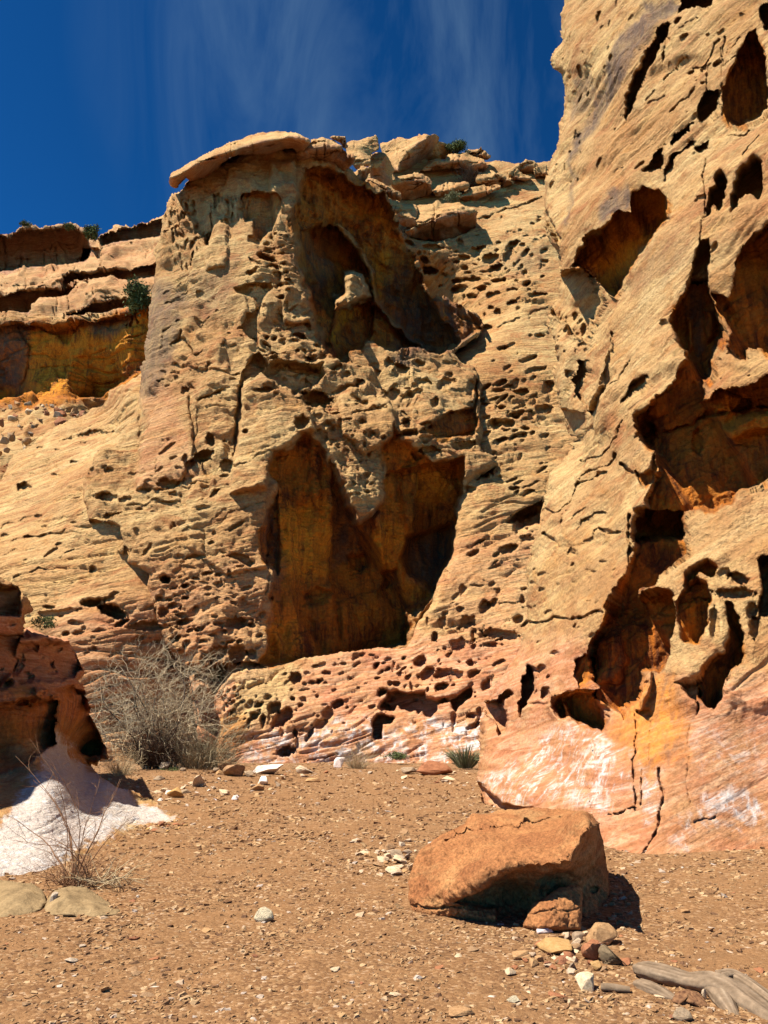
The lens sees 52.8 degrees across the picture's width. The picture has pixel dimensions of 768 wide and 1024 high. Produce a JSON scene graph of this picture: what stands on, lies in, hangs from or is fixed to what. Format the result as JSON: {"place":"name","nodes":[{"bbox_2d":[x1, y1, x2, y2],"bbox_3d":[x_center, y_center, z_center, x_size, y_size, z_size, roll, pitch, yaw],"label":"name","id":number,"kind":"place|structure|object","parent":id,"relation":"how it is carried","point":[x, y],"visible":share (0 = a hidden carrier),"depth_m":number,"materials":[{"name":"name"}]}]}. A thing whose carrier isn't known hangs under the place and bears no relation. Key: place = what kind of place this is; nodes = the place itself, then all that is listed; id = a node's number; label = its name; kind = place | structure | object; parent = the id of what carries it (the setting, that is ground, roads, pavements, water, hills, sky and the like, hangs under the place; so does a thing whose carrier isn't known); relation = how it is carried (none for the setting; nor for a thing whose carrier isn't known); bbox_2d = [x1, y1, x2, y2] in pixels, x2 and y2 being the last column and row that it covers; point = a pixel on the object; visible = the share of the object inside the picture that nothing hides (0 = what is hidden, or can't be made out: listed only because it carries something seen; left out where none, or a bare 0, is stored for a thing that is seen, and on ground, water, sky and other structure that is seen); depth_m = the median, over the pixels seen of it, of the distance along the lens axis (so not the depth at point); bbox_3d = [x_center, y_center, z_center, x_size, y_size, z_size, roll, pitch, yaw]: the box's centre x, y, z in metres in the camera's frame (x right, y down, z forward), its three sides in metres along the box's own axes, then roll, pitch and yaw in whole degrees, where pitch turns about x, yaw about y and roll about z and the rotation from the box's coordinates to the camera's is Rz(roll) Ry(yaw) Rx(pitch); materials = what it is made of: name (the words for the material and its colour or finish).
{"place":"outdoors","nodes":[
{"label":"outdoors","id":0,"kind":"place"},
{"bbox_2d":[0,216,162,479],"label":"ledge cliff","id":1,"kind":"structure","parent":0,"point":[73,333],"depth_m":91.40,"materials":[{"name":"stone"}]},
{"bbox_2d":[0,419,3,426],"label":"rubble block","id":2,"kind":"object","parent":1,"relation":"on","point":[1,422],"depth_m":63.05,"materials":[{"name":"red stone"}]},
{"bbox_2d":[0,437,9,443],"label":"rubble block","id":3,"kind":"object","parent":1,"relation":"on","point":[4,440],"depth_m":59.39,"materials":[{"name":"brown stone"}]},
{"bbox_2d":[7,432,14,441],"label":"rubble block","id":4,"kind":"object","parent":3,"relation":"on","point":[11,436],"depth_m":59.93,"materials":[{"name":"beige stone"}]},
{"bbox_2d":[4,415,18,422],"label":"rubble block","id":5,"kind":"object","parent":1,"relation":"on","point":[11,418],"depth_m":64.01,"materials":[{"name":"stone"}]},
{"bbox_2d":[19,219,32,225],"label":"skyline bush","id":6,"kind":"object","parent":1,"relation":"on","point":[24,223],"visible":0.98,"depth_m":118.57,"materials":[{"name":"green plant"}]},
{"bbox_2d":[54,417,65,425],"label":"rubble block","id":7,"kind":"object","parent":1,"relation":"on","point":[59,420],"depth_m":63.22,"materials":[{"name":"red stone"}]},
{"bbox_2d":[62,222,76,230],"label":"skyline bush","id":8,"kind":"object","parent":1,"relation":"on","point":[71,226],"visible":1,"depth_m":116.16,"materials":[{"name":"green plant"}]},
{"bbox_2d":[82,224,99,241],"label":"skyline juniper","id":9,"kind":"object","parent":1,"relation":"on","point":[90,232],"visible":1,"depth_m":108.78,"materials":[{"name":"green plant"}]},
{"bbox_2d":[119,274,153,316],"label":"cliff bush","id":10,"kind":"object","parent":1,"relation":"on","point":[137,301],"visible":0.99,"depth_m":86.33,"materials":[{"name":"green plant"}]},
{"bbox_2d":[0,373,215,761],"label":"slickrock slope","id":11,"kind":"structure","parent":0,"point":[73,571],"depth_m":38.28,"materials":[{"name":"stone"}]},
{"bbox_2d":[21,435,40,445],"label":"rubble block","id":12,"kind":"object","parent":11,"relation":"on","point":[26,441],"depth_m":59.09,"materials":[{"name":"beige stone"}]},
{"bbox_2d":[0,0,564,237],"label":"sky","id":13,"kind":"structure","parent":0,"point":[101,101],"materials":[{"name":"blue"}]},
{"bbox_2d":[83,148,497,745],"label":"rock tower","id":14,"kind":"structure","parent":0,"point":[294,459],"depth_m":44.94,"materials":[{"name":"stone"}]},
{"bbox_2d":[169,131,309,187],"bbox_3d":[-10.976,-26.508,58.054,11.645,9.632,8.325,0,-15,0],"label":"cap slab","id":15,"kind":"structure","parent":14,"relation":"on","point":[205,165],"depth_m":54.48,"materials":[{"name":"stone"}]},
{"bbox_2d":[296,137,355,170],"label":"rim boulder","id":16,"kind":"object","parent":14,"relation":"on","point":[325,149],"visible":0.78,"depth_m":57.65,"materials":[{"name":"stone"}]},
{"bbox_2d":[330,136,347,148],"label":"rim boulder","id":17,"kind":"object","parent":16,"relation":"on","point":[341,140],"visible":1,"depth_m":59.74,"materials":[{"name":"stone"}]},
{"bbox_2d":[355,166,370,180],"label":"rim boulder","id":18,"kind":"object","parent":14,"relation":"on","point":[362,172],"visible":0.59,"depth_m":62.06,"materials":[{"name":"stone"}]},
{"bbox_2d":[367,178,401,200],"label":"rim boulder","id":19,"kind":"object","parent":14,"relation":"on","point":[392,194],"visible":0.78,"depth_m":65.82,"materials":[{"name":"stone"}]},
{"bbox_2d":[0,759,767,1023],"bbox_3d":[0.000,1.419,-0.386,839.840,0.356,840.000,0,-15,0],"label":"wash floor","id":20,"kind":"structure","parent":0,"point":[324,975],"depth_m":6.24,"materials":[{"name":"soil"}]},
{"bbox_2d":[0,880,45,916],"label":"boulder","id":21,"kind":"object","parent":20,"relation":"on","point":[17,898],"visible":0.98,"depth_m":6.89,"materials":[{"name":"beige stone"}]},
{"bbox_2d":[50,892,58,901],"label":"stone","id":22,"kind":"object","parent":20,"relation":"on","point":[54,895],"visible":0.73,"depth_m":6.91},
{"bbox_2d":[1,740,140,892],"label":"bare willow","id":23,"kind":"object","parent":20,"relation":"on","point":[63,881],"visible":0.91,"depth_m":7.99,"materials":[{"name":"plant"}]},
{"bbox_2d":[65,957,77,962],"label":"stone","id":24,"kind":"object","parent":20,"relation":"on","point":[72,960],"visible":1,"depth_m":5.33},
{"bbox_2d":[44,886,119,916],"bbox_3d":[-2.748,3.563,7.066,0.645,0.191,1.184,6,-16,-20],"label":"boulder","id":25,"kind":"object","parent":20,"relation":"on","point":[72,901],"visible":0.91,"depth_m":6.82,"materials":[{"name":"beige stone"}]},
{"bbox_2d":[0,577,181,875],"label":"undercut outcrop","id":26,"kind":"object","parent":20,"relation":"on","point":[44,702],"visible":0.86,"depth_m":13.61,"materials":[{"name":"stone"}]},
{"bbox_2d":[29,615,57,629],"bbox_3d":[-6.314,2.042,14.387,0.510,0.323,0.529,0,-15,0],"label":"outcrop plant","id":27,"kind":"object","parent":26,"relation":"on","point":[48,620],"visible":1,"depth_m":14.32,"materials":[{"name":"green plant"}]},
{"bbox_2d":[59,851,157,889],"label":"dead stalks","id":28,"kind":"object","parent":20,"relation":"on","point":[102,881],"visible":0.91,"depth_m":7.73,"materials":[{"name":"plant"}]},
{"bbox_2d":[95,747,144,776],"bbox_3d":[-7.192,6.806,21.024,1.433,0.961,1.466,0,-15,0],"label":"dry grass tuft","id":29,"kind":"object","parent":20,"relation":"on","point":[123,771],"visible":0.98,"depth_m":20.90,"materials":[{"name":"plant"}]},
{"bbox_2d":[111,710,206,765],"bbox_3d":[-6.657,6.821,22.684,3.018,1.993,3.078,0,-15,0],"label":"dead brush heap","id":30,"kind":"object","parent":20,"relation":"on","point":[153,756],"visible":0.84,"depth_m":22.40,"materials":[{"name":"plant"}]},
{"bbox_2d":[159,762,170,768],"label":"stone","id":31,"kind":"object","parent":20,"relation":"on","point":[161,766],"visible":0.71,"depth_m":22.12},
{"bbox_2d":[83,621,260,771],"bbox_3d":[-7.348,5.830,23.570,6.969,5.443,4.829,0,-15,0],"label":"dry shrub","id":32,"kind":"object","parent":20,"relation":"on","point":[135,715],"visible":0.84,"depth_m":23.30,"materials":[{"name":"plant"}]},
{"bbox_2d":[167,787,183,797],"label":"stone","id":33,"kind":"object","parent":20,"relation":"on","point":[176,792],"visible":1,"depth_m":16.81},
{"bbox_2d":[131,708,266,770],"bbox_3d":[-5.327,7.049,23.058,3.859,2.519,4.412,0,-15,0],"label":"grey brush","id":34,"kind":"object","parent":20,"relation":"on","point":[192,761],"visible":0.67,"depth_m":22.77,"materials":[{"name":"plant"}]},
{"bbox_2d":[191,773,206,785],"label":"stone","id":35,"kind":"object","parent":20,"relation":"on","point":[198,780],"visible":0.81,"depth_m":18.83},
{"bbox_2d":[219,789,229,794],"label":"stone","id":36,"kind":"object","parent":20,"relation":"on","point":[224,792],"visible":0.91,"depth_m":17.40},
{"bbox_2d":[218,759,231,769],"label":"stone","id":37,"kind":"object","parent":20,"relation":"on","point":[223,765],"visible":0.62,"depth_m":22.61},
{"bbox_2d":[223,763,254,775],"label":"stone","id":38,"kind":"object","parent":20,"relation":"on","point":[233,770],"visible":0.85,"depth_m":20.96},
{"bbox_2d":[244,770,252,776],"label":"stone","id":39,"kind":"object","parent":20,"relation":"on","point":[249,773],"visible":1,"depth_m":21.03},
{"bbox_2d":[250,783,263,790],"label":"stone","id":40,"kind":"object","parent":20,"relation":"on","point":[258,787],"visible":0.88,"depth_m":18.40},
{"bbox_2d":[258,776,267,784],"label":"stone","id":41,"kind":"object","parent":20,"relation":"on","point":[263,780],"visible":0.84,"depth_m":19.71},
{"bbox_2d":[254,907,273,921],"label":"stone","id":42,"kind":"object","parent":20,"relation":"on","point":[262,914],"visible":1,"depth_m":6.46,"materials":[{"name":"stone"}]},
{"bbox_2d":[253,764,283,773],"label":"stone","id":43,"kind":"object","parent":20,"relation":"on","point":[269,769],"visible":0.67,"depth_m":22.95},
{"bbox_2d":[295,765,316,773],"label":"stone","id":44,"kind":"object","parent":20,"relation":"on","point":[302,769],"visible":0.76,"depth_m":24.38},
{"bbox_2d":[302,950,316,953],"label":"stone","id":45,"kind":"object","parent":20,"relation":"on","point":[309,951],"visible":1,"depth_m":5.54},
{"bbox_2d":[305,777,320,781],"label":"stone","id":46,"kind":"object","parent":20,"relation":"on","point":[312,779],"visible":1,"depth_m":20.82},
{"bbox_2d":[334,757,344,767],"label":"stone","id":47,"kind":"object","parent":20,"relation":"on","point":[338,761],"visible":0.85,"depth_m":28.03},
{"bbox_2d":[327,739,383,768],"bbox_3d":[-1.031,8.733,27.674,2.214,1.234,1.762,0,-15,0],"label":"dry grass tuft","id":48,"kind":"object","parent":20,"relation":"on","point":[358,763],"visible":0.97,"depth_m":27.52,"materials":[{"name":"plant"}]},
{"bbox_2d":[368,851,377,857],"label":"stone","id":49,"kind":"object","parent":20,"relation":"on","point":[372,854],"visible":0.82,"depth_m":9.46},
{"bbox_2d":[372,861,384,866],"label":"stone","id":50,"kind":"object","parent":20,"relation":"on","point":[378,863],"visible":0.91,"depth_m":8.94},
{"bbox_2d":[0,762,767,1023],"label":"gravel","id":51,"kind":"structure","parent":20,"relation":"on","point":[429,1013],"depth_m":6.31,"materials":[{"name":"gravel"}]},
{"bbox_2d":[140,992,154,996],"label":"stone","id":52,"kind":"object","parent":51,"relation":"on","point":[148,994],"visible":1,"depth_m":4.70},
{"bbox_2d":[385,843,395,849],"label":"stone","id":53,"kind":"object","parent":20,"relation":"on","point":[389,846],"visible":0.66,"depth_m":9.97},
{"bbox_2d":[380,750,408,759],"bbox_3d":[0.451,9.456,30.076,1.179,0.421,1.270,-6,-16,22],"label":"creeping plant","id":54,"kind":"object","parent":20,"relation":"on","point":[395,755],"visible":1,"depth_m":29.86,"materials":[{"name":"green plant"}]},
{"bbox_2d":[385,866,403,873],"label":"stone","id":55,"kind":"object","parent":20,"relation":"on","point":[389,869],"visible":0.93,"depth_m":8.54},
{"bbox_2d":[387,849,403,858],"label":"stone","id":56,"kind":"object","parent":20,"relation":"on","point":[395,851],"visible":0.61,"depth_m":9.38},
{"bbox_2d":[393,854,406,863],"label":"stone","id":57,"kind":"object","parent":20,"relation":"on","point":[397,858],"visible":0.97,"depth_m":9.10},
{"bbox_2d":[401,767,416,772],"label":"stone","id":58,"kind":"object","parent":20,"relation":"on","point":[408,769],"visible":0.95,"depth_m":24.98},
{"bbox_2d":[417,760,452,774],"bbox_3d":[1.607,8.156,24.621,1.143,0.471,0.680,-3,-15,10],"label":"stone","id":59,"kind":"object","parent":20,"relation":"on","point":[429,767],"visible":0.92,"depth_m":24.43,"materials":[{"name":"stone"}]},
{"bbox_2d":[439,741,479,768],"bbox_3d":[2.851,8.540,27.249,1.784,0.919,1.603,0,-15,0],"label":"yucca","id":60,"kind":"object","parent":20,"relation":"on","point":[465,760],"visible":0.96,"depth_m":27.03,"materials":[{"name":"green plant"}]},
{"bbox_2d":[448,1006,474,1016],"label":"stone","id":61,"kind":"object","parent":20,"relation":"on","point":[456,1011],"visible":1,"depth_m":4.34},
{"bbox_2d":[467,946,479,951],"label":"stone","id":62,"kind":"object","parent":20,"relation":"on","point":[471,948],"visible":1,"depth_m":5.63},
{"bbox_2d":[408,807,609,921],"bbox_3d":[1.300,3.503,7.604,2.160,1.217,3.440,0,-15,0],"label":"boulder","id":63,"kind":"object","parent":20,"relation":"on","point":[494,866],"visible":0.82,"depth_m":6.85,"materials":[{"name":"stone"}]},
{"bbox_2d":[505,967,515,974],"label":"stone","id":64,"kind":"object","parent":20,"relation":"on","point":[509,971],"visible":1,"depth_m":5.05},
{"bbox_2d":[507,995,519,1002],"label":"stone","id":65,"kind":"object","parent":20,"relation":"on","point":[514,998],"visible":1,"depth_m":4.54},
{"bbox_2d":[512,950,528,959],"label":"stone","id":66,"kind":"object","parent":20,"relation":"on","point":[518,955],"visible":0.93,"depth_m":5.40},
{"bbox_2d":[529,957,537,966],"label":"stone","id":67,"kind":"object","parent":20,"relation":"on","point":[533,962],"visible":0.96,"depth_m":5.25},
{"bbox_2d":[534,955,542,961],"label":"stone","id":68,"kind":"object","parent":20,"relation":"on","point":[539,958],"visible":0.85,"depth_m":5.36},
{"bbox_2d":[536,928,552,933],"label":"stone","id":69,"kind":"object","parent":20,"relation":"on","point":[543,930],"visible":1,"depth_m":6.11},
{"bbox_2d":[523,884,582,930],"bbox_3d":[1.424,3.334,6.526,0.501,0.368,0.895,-3,-16,12],"label":"boulder","id":70,"kind":"object","parent":20,"relation":"on","point":[559,909],"visible":0.99,"depth_m":6.23,"materials":[{"name":"stone"}]},
{"bbox_2d":[536,937,571,953],"bbox_3d":[1.228,3.146,5.584,0.255,0.120,0.153,-3,-15,9],"label":"stone","id":71,"kind":"object","parent":20,"relation":"on","point":[557,945],"visible":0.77,"depth_m":5.57,"materials":[{"name":"stone"}]},
{"bbox_2d":[548,990,567,997],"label":"stone","id":72,"kind":"object","parent":20,"relation":"on","point":[551,993],"visible":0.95,"depth_m":4.62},
{"bbox_2d":[554,955,567,964],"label":"stone","id":73,"kind":"object","parent":20,"relation":"on","point":[562,959],"visible":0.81,"depth_m":5.34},
{"bbox_2d":[566,968,574,974],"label":"stone","id":74,"kind":"object","parent":20,"relation":"on","point":[571,971],"visible":0.97,"depth_m":5.08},
{"bbox_2d":[563,951,578,960],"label":"stone","id":75,"kind":"object","parent":20,"relation":"on","point":[568,954],"visible":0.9,"depth_m":5.37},
{"bbox_2d":[566,956,576,962],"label":"stone","id":76,"kind":"object","parent":20,"relation":"on","point":[573,959],"visible":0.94,"depth_m":5.34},
{"bbox_2d":[571,944,581,950],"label":"stone","id":77,"kind":"object","parent":20,"relation":"on","point":[577,946],"visible":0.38,"depth_m":5.64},
{"bbox_2d":[572,931,583,943],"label":"stone","id":78,"kind":"object","parent":20,"relation":"on","point":[577,934],"visible":0.82,"depth_m":5.86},
{"bbox_2d":[574,971,593,991],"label":"stone","id":79,"kind":"object","parent":20,"relation":"on","point":[585,980],"visible":1,"depth_m":4.77,"materials":[{"name":"stone"}]},
{"bbox_2d":[590,960,600,969],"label":"stone","id":80,"kind":"object","parent":20,"relation":"on","point":[596,964],"visible":1,"depth_m":5.19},
{"bbox_2d":[581,941,610,960],"bbox_3d":[1.490,3.084,5.447,0.256,0.140,0.112,8,-17,-26],"label":"stone","id":81,"kind":"object","parent":20,"relation":"on","point":[589,950],"visible":0.91,"depth_m":5.39,"materials":[{"name":"stone"}]},
{"bbox_2d":[585,922,616,945],"bbox_3d":[1.651,3.194,5.840,0.254,0.166,0.153,3,-15,-9],"label":"stone","id":82,"kind":"object","parent":20,"relation":"on","point":[601,932],"visible":0.8,"depth_m":5.80,"materials":[{"name":"stone"}]},
{"bbox_2d":[598,943,626,965],"bbox_3d":[1.546,3.086,5.377,0.354,0.299,0.261,7,-17,-24],"label":"stone","id":83,"kind":"object","parent":20,"relation":"on","point":[607,955],"visible":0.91,"depth_m":5.30,"materials":[{"name":"stone"}]},
{"bbox_2d":[601,983,629,992],"bbox_3d":[1.419,2.917,4.742,0.172,0.048,0.065,-5,-16,17],"label":"driftwood plank","id":84,"kind":"object","parent":20,"relation":"on","point":[614,987],"visible":1,"depth_m":4.73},
{"bbox_2d":[620,957,630,965],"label":"stone","id":85,"kind":"object","parent":20,"relation":"on","point":[627,961],"visible":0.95,"depth_m":5.32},
{"bbox_2d":[672,1006,692,1020],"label":"stone","id":86,"kind":"object","parent":20,"relation":"on","point":[680,1013],"visible":1,"depth_m":4.27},
{"bbox_2d":[632,961,767,1019],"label":"driftwood log","id":87,"kind":"object","parent":20,"relation":"on","point":[731,990],"visible":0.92,"depth_m":4.68,"materials":[{"name":"wood"}]},
{"bbox_2d":[701,989,706,999],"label":"stone","id":88,"kind":"object","parent":20,"relation":"on","point":[703,992],"visible":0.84,"depth_m":4.62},
{"bbox_2d":[216,160,577,762],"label":"pitted cliff","id":89,"kind":"structure","parent":0,"point":[425,693],"depth_m":40.58,"materials":[{"name":"stone"}]},
{"bbox_2d":[346,135,378,169],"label":"rim boulder","id":90,"kind":"object","parent":89,"relation":"on","point":[363,150],"visible":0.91,"depth_m":70.66,"materials":[{"name":"stone"}]},
{"bbox_2d":[370,152,393,185],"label":"rim boulder","id":91,"kind":"object","parent":89,"relation":"on","point":[382,169],"visible":0.91,"depth_m":73.77,"materials":[{"name":"stone"}]},
{"bbox_2d":[389,199,417,227],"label":"rim boulder","id":92,"kind":"object","parent":89,"relation":"on","point":[407,214],"visible":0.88,"depth_m":71.74,"materials":[{"name":"stone"}]},
{"bbox_2d":[391,172,431,200],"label":"rim boulder","id":93,"kind":"object","parent":89,"relation":"on","point":[413,186],"visible":0.94,"depth_m":76.45,"materials":[{"name":"stone"}]},
{"bbox_2d":[380,134,451,171],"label":"rim boulder","id":94,"kind":"object","parent":89,"relation":"on","point":[402,154],"visible":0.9,"depth_m":81.19,"materials":[{"name":"stone"}]},
{"bbox_2d":[405,200,476,241],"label":"rim boulder","id":95,"kind":"object","parent":89,"relation":"on","point":[437,220],"visible":0.97,"depth_m":72.82,"materials":[{"name":"stone"}]},
{"bbox_2d":[432,181,469,196],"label":"rim boulder","id":96,"kind":"object","parent":89,"relation":"on","point":[444,188],"visible":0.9,"depth_m":78.00,"materials":[{"name":"stone"}]},
{"bbox_2d":[443,189,461,202],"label":"ridge bush","id":97,"kind":"object","parent":89,"relation":"on","point":[454,196],"visible":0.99,"depth_m":76.09,"materials":[{"name":"green plant"}]},
{"bbox_2d":[421,152,487,171],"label":"rim boulder","id":98,"kind":"object","parent":89,"relation":"on","point":[453,160],"visible":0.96,"depth_m":81.78,"materials":[{"name":"stone"}]},
{"bbox_2d":[445,138,467,153],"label":"ridge juniper","id":99,"kind":"object","parent":98,"relation":"on","point":[457,146],"visible":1,"depth_m":84.68,"materials":[{"name":"green plant"}]},
{"bbox_2d":[451,158,488,186],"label":"dead ridge brush","id":100,"kind":"object","parent":89,"relation":"on","point":[466,178],"visible":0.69,"depth_m":80.95,"materials":[{"name":"plant"}]},
{"bbox_2d":[465,147,490,159],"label":"rim boulder","id":101,"kind":"object","parent":89,"relation":"on","point":[481,153],"visible":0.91,"depth_m":84.59,"materials":[{"name":"stone"}]},
{"bbox_2d":[458,184,500,200],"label":"rim boulder","id":102,"kind":"object","parent":89,"relation":"on","point":[476,193],"visible":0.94,"depth_m":78.40,"materials":[{"name":"stone"}]},
{"bbox_2d":[476,170,501,185],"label":"rim boulder","id":103,"kind":"object","parent":89,"relation":"on","point":[490,177],"visible":0.93,"depth_m":80.84,"materials":[{"name":"stone"}]},
{"bbox_2d":[497,173,513,186],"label":"rim boulder","id":104,"kind":"object","parent":89,"relation":"on","point":[506,181],"visible":0.96,"depth_m":81.35,"materials":[{"name":"stone"}]},
{"bbox_2d":[507,166,531,181],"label":"rim boulder","id":105,"kind":"object","parent":89,"relation":"on","point":[514,173],"visible":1,"depth_m":82.06,"materials":[{"name":"stone"}]},
{"bbox_2d":[516,159,537,173],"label":"rim boulder","id":106,"kind":"object","parent":89,"relation":"on","point":[527,166],"visible":0.84,"depth_m":83.97,"materials":[{"name":"stone"}]},
{"bbox_2d":[534,164,547,176],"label":"rim boulder","id":107,"kind":"object","parent":89,"relation":"on","point":[540,170],"visible":0.98,"depth_m":83.32,"materials":[{"name":"stone"}]},
{"bbox_2d":[476,0,767,853],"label":"canyon wall","id":108,"kind":"structure","parent":0,"point":[627,704],"depth_m":18.05,"materials":[{"name":"stone"}]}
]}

